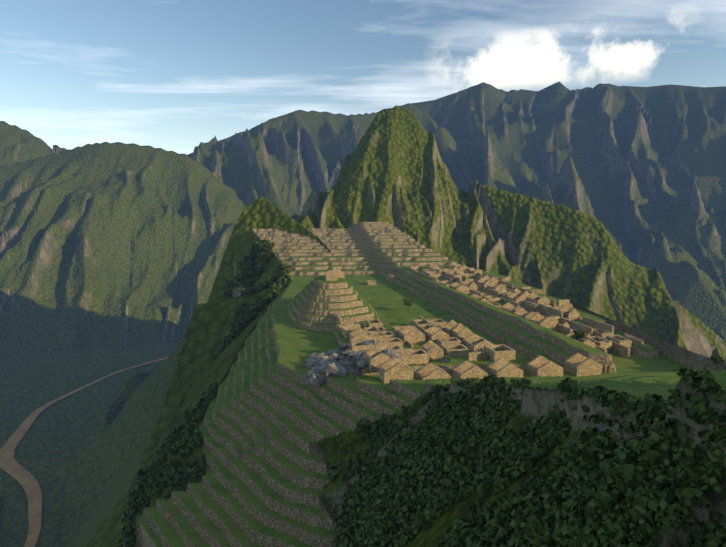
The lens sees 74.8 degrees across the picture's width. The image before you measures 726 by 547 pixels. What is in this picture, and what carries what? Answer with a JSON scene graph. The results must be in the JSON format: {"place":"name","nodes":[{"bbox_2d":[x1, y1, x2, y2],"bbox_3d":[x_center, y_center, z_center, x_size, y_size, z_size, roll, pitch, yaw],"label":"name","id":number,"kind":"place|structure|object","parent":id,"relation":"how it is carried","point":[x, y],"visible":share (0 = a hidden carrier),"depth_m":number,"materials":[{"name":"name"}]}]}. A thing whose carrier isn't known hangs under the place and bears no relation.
{"place":"outdoors","nodes":[
{"label":"outdoors","id":0,"kind":"place"},
{"bbox_2d":[0,356,168,546],"bbox_3d":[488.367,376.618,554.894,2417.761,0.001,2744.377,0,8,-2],"label":"river","id":1,"kind":"structure","parent":0,"point":[20,474],"depth_m":820.86,"materials":[{"name":"liquid"}]},
{"bbox_2d":[0,82,725,546],"bbox_3d":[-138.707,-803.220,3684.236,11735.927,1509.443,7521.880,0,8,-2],"label":"terrain","id":2,"kind":"structure","parent":0,"point":[602,202],"depth_m":827.98,"materials":[{"name":"green plant"}]},
{"bbox_2d":[212,239,292,358],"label":"trees","id":3,"kind":"object","parent":2,"relation":"on","point":[253,311],"visible":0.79,"depth_m":408.67,"materials":[{"name":"green plant"}]},
{"bbox_2d":[302,339,402,386],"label":"quarry boulders","id":4,"kind":"object","parent":2,"relation":"on","point":[338,363],"visible":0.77,"depth_m":163.15,"materials":[{"name":"stone"}]},
{"bbox_2d":[118,353,725,546],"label":"slope shrubs","id":5,"kind":"object","parent":2,"relation":"on","point":[417,477],"visible":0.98,"depth_m":40.10,"materials":[{"name":"green plant"}]},
{"bbox_2d":[325,263,652,382],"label":"stone buildings","id":6,"kind":"structure","parent":2,"relation":"on","point":[452,338],"depth_m":195.57,"materials":[{"name":"stone"}]},
{"bbox_2d":[403,299,587,338],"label":"tree","id":7,"kind":"object","parent":2,"relation":"on","point":[576,335],"visible":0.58,"depth_m":208.75,"materials":[{"name":"green plant"}]},
{"bbox_2d":[0,0,725,154],"label":"sky","id":8,"kind":"structure","parent":0,"point":[168,75],"materials":[{"name":"blue"}]}
]}

